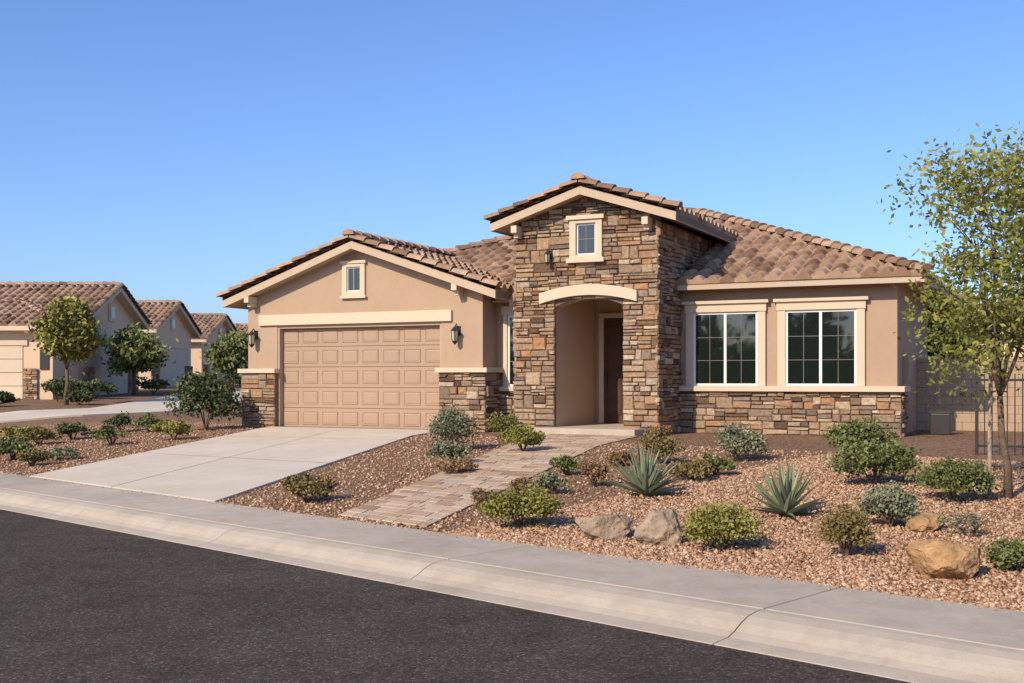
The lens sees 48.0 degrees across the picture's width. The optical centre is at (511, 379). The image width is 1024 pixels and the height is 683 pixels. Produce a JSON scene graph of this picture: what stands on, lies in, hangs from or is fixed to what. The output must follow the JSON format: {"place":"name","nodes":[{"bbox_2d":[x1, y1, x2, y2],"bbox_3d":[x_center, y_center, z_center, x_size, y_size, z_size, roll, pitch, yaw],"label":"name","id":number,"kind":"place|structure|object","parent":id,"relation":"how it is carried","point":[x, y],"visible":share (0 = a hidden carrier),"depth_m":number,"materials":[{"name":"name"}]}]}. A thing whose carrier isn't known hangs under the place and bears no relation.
{"place":"outdoors","nodes":[
{"label":"outdoors","id":0,"kind":"place"},
{"bbox_2d":[0,389,241,422],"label":"side street","id":1,"kind":"structure","parent":0,"point":[156,405],"depth_m":36.68,"materials":[{"name":"concrete"}]},
{"bbox_2d":[31,427,440,501],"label":"driveway","id":2,"kind":"structure","parent":0,"point":[218,469],"depth_m":20.23,"materials":[{"name":"concrete"}]},
{"bbox_2d":[0,509,910,682],"bbox_3d":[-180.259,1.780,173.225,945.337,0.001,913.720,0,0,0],"label":"road","id":3,"kind":"structure","parent":0,"point":[79,603],"depth_m":8.11,"materials":[{"name":"asphalt"}]},
{"bbox_2d":[0,488,1023,682],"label":"kerb","id":4,"kind":"structure","parent":3,"relation":"on","point":[898,655],"depth_m":8.78,"materials":[{"name":"concrete"}]},
{"bbox_2d":[340,434,637,527],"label":"paver path","id":5,"kind":"structure","parent":0,"point":[431,500],"depth_m":16.19,"materials":[{"name":"stone"}]},
{"bbox_2d":[435,457,478,472],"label":"groundcover plant","id":6,"kind":"object","parent":5,"relation":"on","point":[454,465],"visible":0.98,"depth_m":17.25,"materials":[{"name":"brown plant"}]},
{"bbox_2d":[496,423,545,450],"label":"round green shrub","id":7,"kind":"object","parent":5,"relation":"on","point":[519,434],"visible":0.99,"depth_m":19.90,"materials":[{"name":"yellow plant"}]},
{"bbox_2d":[0,473,1023,650],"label":"sidewalk","id":8,"kind":"structure","parent":0,"point":[1004,628],"depth_m":9.76,"materials":[{"name":"concrete"}]},
{"bbox_2d":[0,383,1023,609],"bbox_3d":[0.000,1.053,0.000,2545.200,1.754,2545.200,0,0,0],"label":"ground","id":9,"kind":"structure","parent":0,"point":[957,444],"depth_m":18.98,"materials":[{"name":"soil"}]},
{"bbox_2d":[0,390,15,402],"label":"dark green shrub","id":10,"kind":"object","parent":9,"relation":"on","point":[6,396],"visible":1,"depth_m":40.62,"materials":[{"name":"green plant"}]},
{"bbox_2d":[0,425,36,437],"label":"green shrub","id":11,"kind":"object","parent":9,"relation":"on","point":[13,431],"visible":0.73,"depth_m":27.17,"materials":[{"name":"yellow plant"}]},
{"bbox_2d":[0,433,38,459],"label":"green shrub","id":12,"kind":"object","parent":9,"relation":"on","point":[10,447],"visible":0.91,"depth_m":22.41,"materials":[{"name":"green plant"}]},
{"bbox_2d":[23,368,37,399],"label":"stone base","id":13,"kind":"object","parent":9,"relation":"on","point":[28,387],"visible":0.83,"depth_m":46.10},
{"bbox_2d":[16,447,54,465],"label":"rusty shrub","id":14,"kind":"object","parent":9,"relation":"on","point":[27,455],"visible":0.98,"depth_m":21.09,"materials":[{"name":"brown plant"}]},
{"bbox_2d":[0,330,78,398],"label":"walls","id":15,"kind":"structure","parent":9,"relation":"on","point":[31,359],"depth_m":46.20,"materials":[{"name":"paint"}]},
{"bbox_2d":[0,346,22,399],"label":"garage door","id":16,"kind":"structure","parent":15,"relation":"attached to","point":[11,358],"depth_m":46.17,"materials":[{"name":"paint"}]},
{"bbox_2d":[0,326,35,344],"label":"trim","id":17,"kind":"structure","parent":15,"relation":"attached to","point":[13,342],"depth_m":46.13,"materials":[{"name":"paint"}]},
{"bbox_2d":[0,298,48,325],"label":"roof","id":18,"kind":"structure","parent":17,"relation":"on","point":[21,312],"depth_m":47.05,"materials":[{"name":"tile"}]},
{"bbox_2d":[0,350,48,372],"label":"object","id":19,"kind":"object","parent":15,"relation":"attached to","point":[44,361],"visible":0.9,"depth_m":46.15,"materials":[{"name":"brown metal"}]},
{"bbox_2d":[18,426,63,444],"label":"rusty shrub","id":20,"kind":"object","parent":9,"relation":"on","point":[41,433],"visible":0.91,"depth_m":25.67,"materials":[{"name":"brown plant"}]},
{"bbox_2d":[41,375,77,400],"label":"dark green shrub","id":21,"kind":"object","parent":9,"relation":"on","point":[56,387],"visible":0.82,"depth_m":44.24,"materials":[{"name":"green plant"}]},
{"bbox_2d":[43,446,80,459],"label":"green plant","id":22,"kind":"object","parent":9,"relation":"on","point":[60,452],"visible":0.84,"depth_m":21.99,"materials":[{"name":"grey plant"}]},
{"bbox_2d":[23,291,112,404],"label":"desert tree","id":23,"kind":"object","parent":9,"relation":"on","point":[70,332],"visible":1,"depth_m":41.45,"materials":[{"name":"green plant"}]},
{"bbox_2d":[54,421,95,439],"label":"green shrub","id":24,"kind":"object","parent":9,"relation":"on","point":[68,429],"visible":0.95,"depth_m":26.60,"materials":[{"name":"green plant"}]},
{"bbox_2d":[64,389,93,404],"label":"dark green shrub","id":25,"kind":"object","parent":9,"relation":"on","point":[79,395],"visible":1,"depth_m":41.42,"materials":[{"name":"green plant"}]},
{"bbox_2d":[74,378,119,398],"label":"dark green shrub","id":26,"kind":"object","parent":9,"relation":"on","point":[93,385],"visible":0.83,"depth_m":46.29,"materials":[{"name":"green plant"}]},
{"bbox_2d":[79,297,135,394],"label":"walls","id":27,"kind":"structure","parent":9,"relation":"on","point":[124,319],"depth_m":52.42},
{"bbox_2d":[94,346,126,394],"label":"garage door","id":28,"kind":"structure","parent":27,"relation":"attached to","point":[119,381],"depth_m":51.66,"materials":[{"name":"paint"}]},
{"bbox_2d":[88,287,148,344],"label":"trim","id":29,"kind":"structure","parent":27,"relation":"attached to","point":[123,298],"depth_m":53.59,"materials":[{"name":"paint"}]},
{"bbox_2d":[0,281,151,325],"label":"roof","id":30,"kind":"structure","parent":29,"relation":"on","point":[41,294],"depth_m":51.66,"materials":[{"name":"tile"}]},
{"bbox_2d":[88,423,127,444],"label":"green shrub","id":31,"kind":"object","parent":9,"relation":"on","point":[106,432],"visible":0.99,"depth_m":24.80,"materials":[{"name":"green plant"}]},
{"bbox_2d":[83,367,138,395],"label":"stone base","id":32,"kind":"object","parent":9,"relation":"on","point":[88,371],"visible":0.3,"depth_m":49.90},
{"bbox_2d":[101,411,133,430],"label":"dark green shrub","id":33,"kind":"object","parent":9,"relation":"on","point":[119,420],"visible":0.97,"depth_m":28.45,"materials":[{"name":"green plant"}]},
{"bbox_2d":[100,322,177,394],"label":"desert tree","id":34,"kind":"object","parent":9,"relation":"on","point":[132,350],"visible":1,"depth_m":49.95,"materials":[{"name":"green plant"}]},
{"bbox_2d":[129,412,162,431],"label":"green shrub","id":35,"kind":"object","parent":9,"relation":"on","point":[148,419],"visible":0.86,"depth_m":27.99,"materials":[{"name":"green plant"}]},
{"bbox_2d":[136,377,169,394],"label":"dark green shrub","id":36,"kind":"object","parent":9,"relation":"on","point":[157,384],"visible":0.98,"depth_m":50.73,"materials":[{"name":"green plant"}]},
{"bbox_2d":[136,312,190,388],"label":"walls","id":37,"kind":"structure","parent":9,"relation":"on","point":[181,333],"depth_m":68.90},
{"bbox_2d":[142,305,199,348],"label":"trim","id":38,"kind":"structure","parent":37,"relation":"attached to","point":[185,319],"depth_m":69.03,"materials":[{"name":"paint"}]},
{"bbox_2d":[136,299,202,335],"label":"roof","id":39,"kind":"structure","parent":38,"relation":"on","point":[159,313],"depth_m":66.94,"materials":[{"name":"tile"}]},
{"bbox_2d":[160,347,183,386],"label":"garage door","id":40,"kind":"structure","parent":37,"relation":"attached to","point":[169,371],"depth_m":68.15,"materials":[{"name":"paint"}]},
{"bbox_2d":[148,419,192,439],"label":"green shrub","id":41,"kind":"object","parent":9,"relation":"on","point":[180,427],"visible":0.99,"depth_m":25.42,"materials":[{"name":"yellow plant"}]},
{"bbox_2d":[151,366,192,388],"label":"stone base","id":42,"kind":"object","parent":9,"relation":"on","point":[155,376],"visible":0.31,"depth_m":65.16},
{"bbox_2d":[191,372,216,380],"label":"dark green shrub","id":43,"kind":"object","parent":9,"relation":"on","point":[211,374],"visible":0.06,"depth_m":61.04,"materials":[{"name":"green plant"}]},
{"bbox_2d":[163,368,245,429],"bbox_3d":[-7.465,0.479,27.896,1.937,1.567,1.564,0,0,0],"label":"dark shrub","id":44,"kind":"object","parent":9,"relation":"on","point":[215,395],"visible":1,"depth_m":27.76,"materials":[{"name":"green plant"}]},
{"bbox_2d":[191,323,226,374],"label":"walls","id":45,"kind":"structure","parent":9,"relation":"on","point":[197,362],"depth_m":80.00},
{"bbox_2d":[191,317,234,350],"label":"trim","id":46,"kind":"structure","parent":45,"relation":"attached to","point":[227,323],"depth_m":84.60,"materials":[{"name":"paint"}]},
{"bbox_2d":[190,313,238,339],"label":"roof","id":47,"kind":"structure","parent":46,"relation":"on","point":[207,324],"depth_m":83.55,"materials":[{"name":"tile"}]},
{"bbox_2d":[209,354,227,381],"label":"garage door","id":48,"kind":"structure","parent":45,"relation":"attached to","point":[210,370],"depth_m":83.34,"materials":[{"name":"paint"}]},
{"bbox_2d":[199,326,247,388],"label":"desert tree","id":49,"kind":"object","parent":9,"relation":"on","point":[228,352],"visible":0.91,"depth_m":59.35,"materials":[{"name":"green plant"}]},
{"bbox_2d":[226,372,241,387],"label":"dark green shrub","id":50,"kind":"object","parent":9,"relation":"on","point":[237,379],"visible":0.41,"depth_m":65.62,"materials":[{"name":"green plant"}]},
{"bbox_2d":[280,473,338,501],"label":"rusty shrub","id":51,"kind":"object","parent":9,"relation":"on","point":[303,486],"visible":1,"depth_m":14.86,"materials":[{"name":"green plant"}]},
{"bbox_2d":[426,440,472,459],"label":"sage shrub","id":52,"kind":"object","parent":9,"relation":"on","point":[444,449],"visible":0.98,"depth_m":18.40,"materials":[{"name":"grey plant"}]},
{"bbox_2d":[427,403,480,444],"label":"olive shrub","id":53,"kind":"object","parent":9,"relation":"on","point":[453,421],"visible":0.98,"depth_m":20.47,"materials":[{"name":"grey plant"}]},
{"bbox_2d":[470,487,500,504],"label":"dry grass clump","id":54,"kind":"object","parent":9,"relation":"on","point":[479,493],"visible":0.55,"depth_m":13.91,"materials":[{"name":"brown plant"}]},
{"bbox_2d":[485,411,518,436],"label":"yellow shrub","id":55,"kind":"object","parent":9,"relation":"on","point":[502,426],"visible":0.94,"depth_m":23.88,"materials":[{"name":"green plant"}]},
{"bbox_2d":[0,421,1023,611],"bbox_3d":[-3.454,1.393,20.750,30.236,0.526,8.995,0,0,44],"label":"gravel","id":56,"kind":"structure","parent":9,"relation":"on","point":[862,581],"depth_m":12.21,"materials":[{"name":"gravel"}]},
{"bbox_2d":[476,482,566,527],"bbox_3d":[0.099,1.357,12.382,0.987,0.535,0.875,0,0,0],"label":"green shrub","id":57,"kind":"object","parent":56,"relation":"on","point":[512,504],"visible":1,"depth_m":12.21,"materials":[{"name":"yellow plant"}]},
{"bbox_2d":[548,453,578,474],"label":"green shrub","id":58,"kind":"object","parent":56,"relation":"on","point":[564,463],"visible":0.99,"depth_m":16.49,"materials":[{"name":"green plant"}]},
{"bbox_2d":[703,452,735,475],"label":"green shrub","id":59,"kind":"object","parent":56,"relation":"on","point":[722,463],"visible":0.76,"depth_m":15.79,"materials":[{"name":"green plant"}]},
{"bbox_2d":[678,500,767,549],"bbox_3d":[1.947,1.365,10.646,0.756,0.508,0.773,0,0,-44],"label":"yellow green shrub","id":60,"kind":"object","parent":56,"relation":"on","point":[726,522],"visible":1,"depth_m":10.57,"materials":[{"name":"green plant"}]},
{"bbox_2d":[815,503,878,556],"bbox_3d":[2.946,1.343,10.172,0.550,0.507,0.521,0,0,0],"label":"russet shrub","id":61,"kind":"object","parent":56,"relation":"on","point":[850,527],"visible":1,"depth_m":10.10,"materials":[{"name":"green plant"}]},
{"bbox_2d":[855,480,919,526],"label":"sage shrub","id":62,"kind":"object","parent":56,"relation":"on","point":[889,502],"visible":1,"depth_m":11.40,"materials":[{"name":"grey plant"}]},
{"bbox_2d":[507,477,537,494],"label":"dry grass clump","id":63,"kind":"object","parent":9,"relation":"on","point":[524,481],"visible":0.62,"depth_m":14.57,"materials":[{"name":"brown plant"}]},
{"bbox_2d":[533,469,570,493],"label":"sage shrub","id":64,"kind":"object","parent":9,"relation":"on","point":[551,481],"visible":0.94,"depth_m":14.68,"materials":[{"name":"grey plant"}]},
{"bbox_2d":[240,196,908,436],"bbox_3d":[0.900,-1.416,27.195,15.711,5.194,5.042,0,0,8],"label":"stone veneer","id":65,"kind":"object","parent":9,"relation":"on","point":[652,356],"visible":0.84,"depth_m":25.23,"materials":[{"name":"stone"}]},
{"bbox_2d":[526,423,643,435],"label":"porch slab","id":66,"kind":"structure","parent":9,"relation":"on","point":[603,429],"depth_m":24.66,"materials":[{"name":"concrete"}]},
{"bbox_2d":[248,250,926,432],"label":"stucco walls","id":67,"kind":"structure","parent":9,"relation":"on","point":[477,317],"depth_m":26.38,"materials":[{"name":"paint"}]},
{"bbox_2d":[283,325,439,428],"bbox_3d":[-3.638,-0.070,27.645,4.630,2.500,0.071,0,0,25],"label":"garage door","id":68,"kind":"structure","parent":67,"relation":"attached to","point":[343,356],"depth_m":27.62,"materials":[{"name":"paint"}]},
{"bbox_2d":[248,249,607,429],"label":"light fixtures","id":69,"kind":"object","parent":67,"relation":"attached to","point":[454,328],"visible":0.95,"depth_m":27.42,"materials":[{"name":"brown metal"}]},
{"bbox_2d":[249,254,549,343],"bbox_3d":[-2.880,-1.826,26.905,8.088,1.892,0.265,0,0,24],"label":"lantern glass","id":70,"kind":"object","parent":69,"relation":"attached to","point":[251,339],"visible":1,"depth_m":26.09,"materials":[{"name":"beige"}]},
{"bbox_2d":[226,212,733,426],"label":"fascia","id":71,"kind":"structure","parent":67,"relation":"attached to","point":[280,368],"depth_m":27.58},
{"bbox_2d":[237,214,910,422],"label":"trim","id":72,"kind":"structure","parent":67,"relation":"attached to","point":[858,303],"depth_m":25.22,"materials":[{"name":"paint"}]},
{"bbox_2d":[347,223,856,385],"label":"window frames","id":73,"kind":"structure","parent":72,"relation":"attached to","point":[756,313],"depth_m":25.10,"materials":[{"name":"plastic"}]},
{"bbox_2d":[348,225,853,383],"bbox_3d":[1.597,-1.645,25.673,11.599,3.470,1.216,0,0,13],"label":"window glass","id":74,"kind":"object","parent":73,"relation":"in","point":[742,327],"visible":0.91,"depth_m":25.09,"materials":[{"name":"glass"}]},
{"bbox_2d":[510,225,853,383],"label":"window grids","id":75,"kind":"object","parent":73,"relation":"attached to","point":[838,335],"depth_m":24.68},
{"bbox_2d":[604,318,622,422],"bbox_3d":[2.643,-0.225,27.376,0.960,2.510,0.065,0,0,26],"label":"front door","id":76,"kind":"structure","parent":72,"relation":"attached to","point":[613,368],"depth_m":27.45,"materials":[{"name":"brown wood"}]},
{"bbox_2d":[229,186,964,314],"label":"soffit","id":77,"kind":"structure","parent":67,"relation":"attached to","point":[504,229],"depth_m":26.32,"materials":[{"name":"paint"}]},
{"bbox_2d":[216,172,969,308],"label":"roof tiles","id":78,"kind":"object","parent":77,"relation":"attached to","point":[753,251],"visible":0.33,"depth_m":26.16,"materials":[{"name":"tile"}]},
{"bbox_2d":[223,186,970,312],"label":"barge boards","id":79,"kind":"object","parent":77,"relation":"attached to","point":[568,195],"visible":0.89,"depth_m":25.23,"materials":[{"name":"paint"}]},
{"bbox_2d":[903,353,910,380],"bbox_3d":[8.527,-0.270,24.822,0.140,0.600,0.350,0,0,25],"label":"meter box","id":80,"kind":"object","parent":67,"relation":"attached to","point":[907,367],"visible":0.95,"depth_m":24.66,"materials":[{"name":"paint"}]},
{"bbox_2d":[556,298,622,426],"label":"entry walls","id":81,"kind":"structure","parent":9,"relation":"on","point":[577,361],"depth_m":26.70,"materials":[{"name":"paint"}]},
{"bbox_2d":[577,461,614,486],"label":"russet shrub","id":82,"kind":"object","parent":9,"relation":"on","point":[590,469],"visible":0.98,"depth_m":15.22,"materials":[{"name":"brown plant"}]},
{"bbox_2d":[575,514,635,540],"bbox_3d":[0.917,1.510,11.570,0.627,0.346,0.409,0,0,-19],"label":"boulder","id":83,"kind":"object","parent":9,"relation":"on","point":[613,527],"visible":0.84,"depth_m":11.41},
{"bbox_2d":[604,450,638,465],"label":"russet shrub","id":84,"kind":"object","parent":9,"relation":"on","point":[624,455],"visible":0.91,"depth_m":17.33,"materials":[{"name":"brown plant"}]},
{"bbox_2d":[600,441,689,494],"bbox_3d":[1.652,1.071,14.236,1.030,0.706,1.091,0,0,-29],"label":"agave plant","id":85,"kind":"object","parent":9,"relation":"on","point":[645,478],"visible":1,"depth_m":14.12,"materials":[{"name":"plant"}]},
{"bbox_2d":[634,509,682,545],"bbox_3d":[1.452,1.459,11.134,0.415,0.420,0.450,0,0,29],"label":"boulder","id":86,"kind":"object","parent":9,"relation":"on","point":[657,527],"visible":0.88,"depth_m":11.03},
{"bbox_2d":[645,424,672,435],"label":"russet shrub","id":87,"kind":"object","parent":9,"relation":"on","point":[666,429],"visible":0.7,"depth_m":22.72,"materials":[{"name":"brown plant"}]},
{"bbox_2d":[638,428,685,463],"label":"green shrub","id":88,"kind":"object","parent":9,"relation":"on","point":[664,445],"visible":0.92,"depth_m":17.32,"materials":[{"name":"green plant"}]},
{"bbox_2d":[668,458,715,479],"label":"rusty shrub","id":89,"kind":"object","parent":9,"relation":"on","point":[699,466],"visible":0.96,"depth_m":15.40,"materials":[{"name":"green plant"}]},
{"bbox_2d":[714,421,770,459],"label":"sage shrub","id":90,"kind":"object","parent":9,"relation":"on","point":[751,442],"visible":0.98,"depth_m":17.40,"materials":[{"name":"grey plant"}]},
{"bbox_2d":[746,460,831,517],"bbox_3d":[2.974,1.152,12.307,1.050,0.637,1.072,0,0,0],"label":"agave plant","id":91,"kind":"object","parent":9,"relation":"on","point":[786,495],"visible":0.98,"depth_m":12.24,"materials":[{"name":"plant"}]},
{"bbox_2d":[823,415,901,450],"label":"green shrub","id":92,"kind":"object","parent":9,"relation":"on","point":[850,434],"visible":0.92,"depth_m":17.04,"materials":[{"name":"green plant"}]},
{"bbox_2d":[819,439,923,484],"bbox_3d":[4.514,1.041,14.365,1.061,0.623,1.154,0,0,43],"label":"green shrub","id":93,"kind":"object","parent":9,"relation":"on","point":[892,457],"visible":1,"depth_m":14.22,"materials":[{"name":"green plant"}]},
{"bbox_2d":[905,512,944,532],"bbox_3d":[4.049,1.415,11.264,0.318,0.224,0.456,0,0,44],"label":"boulder","id":94,"kind":"object","parent":9,"relation":"on","point":[923,522],"visible":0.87,"depth_m":11.14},
{"bbox_2d":[929,411,952,434],"bbox_3d":[9.286,0.930,24.903,0.450,0.500,0.380,0,0,25],"label":"utility box","id":95,"kind":"object","parent":9,"relation":"on","point":[940,422],"visible":1,"depth_m":24.75,"materials":[{"name":"grey metal"}]},
{"bbox_2d":[905,539,980,579],"bbox_3d":[3.483,1.461,9.237,0.493,0.366,0.494,0,0,-28],"label":"boulder","id":96,"kind":"object","parent":9,"relation":"on","point":[934,559],"visible":0.94,"depth_m":9.07,"materials":[{"name":"stone"}]},
{"bbox_2d":[877,121,1023,498],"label":"young shade tree","id":97,"kind":"object","parent":9,"relation":"on","point":[996,321],"visible":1,"depth_m":12.84,"materials":[{"name":"green plant"}]},
{"bbox_2d":[905,456,1001,501],"bbox_3d":[4.987,1.117,12.882,1.034,0.570,0.945,0,0,0],"label":"dark green shrub","id":98,"kind":"object","parent":9,"relation":"on","point":[949,476],"visible":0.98,"depth_m":12.70,"materials":[{"name":"green plant"}]},
{"bbox_2d":[927,305,994,358],"bbox_3d":[11.814,-0.660,33.077,3.936,3.747,3.980,0,0,0],"label":"desert tree","id":99,"kind":"object","parent":9,"relation":"on","point":[930,353],"visible":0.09,"depth_m":32.17,"materials":[{"name":"green plant"}]},
{"bbox_2d":[936,507,992,536],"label":"sparse weed","id":100,"kind":"object","parent":9,"relation":"on","point":[974,525],"visible":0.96,"depth_m":10.82,"materials":[{"name":"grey plant"}]},
{"bbox_2d":[917,367,1023,431],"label":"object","id":101,"kind":"object","parent":9,"relation":"on","point":[971,398],"visible":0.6,"depth_m":26.62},
{"bbox_2d":[917,358,1022,361],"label":"cap","id":102,"kind":"object","parent":101,"relation":"on","point":[937,360],"visible":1,"depth_m":26.75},
{"bbox_2d":[917,362,1023,431],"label":"blocks","id":103,"kind":"structure","parent":101,"relation":"attached to","point":[961,422],"depth_m":26.69,"materials":[{"name":"concrete"}]},
{"bbox_2d":[988,371,1007,497],"bbox_3d":[5.510,0.661,13.042,0.224,1.550,0.060,0,0,0],"label":"tree stake","id":104,"kind":"object","parent":9,"relation":"on","point":[990,428],"visible":0.72,"depth_m":13.03,"materials":[{"name":"brown wood"}]},
{"bbox_2d":[975,369,1023,455],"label":"iron fence","id":105,"kind":"object","parent":9,"relation":"on","point":[978,445],"visible":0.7,"depth_m":18.10,"materials":[{"name":"brown metal"}]},
{"bbox_2d":[978,336,1023,357],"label":"walls","id":106,"kind":"structure","parent":9,"relation":"on","point":[1020,354],"depth_m":45.63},
{"bbox_2d":[982,536,1023,569],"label":"green plant","id":107,"kind":"object","parent":9,"relation":"on","point":[1006,554],"visible":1,"depth_m":9.27,"materials":[{"name":"green plant"}]},
{"bbox_2d":[0,0,1023,322],"label":"sky","id":108,"kind":"structure","parent":0,"point":[186,151],"materials":[{"name":"blue"}]},
{"bbox_2d":[967,303,1022,330],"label":"roof","id":109,"kind":"structure","parent":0,"point":[992,313],"depth_m":47.44,"materials":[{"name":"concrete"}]},
{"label":"trim","id":110,"kind":"object","parent":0,"visible":0},
{"bbox_2d":[233,323,247,332],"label":"roof","id":111,"kind":"structure","parent":110,"relation":"on","point":[241,325],"depth_m":101.44,"materials":[{"name":"tile"}]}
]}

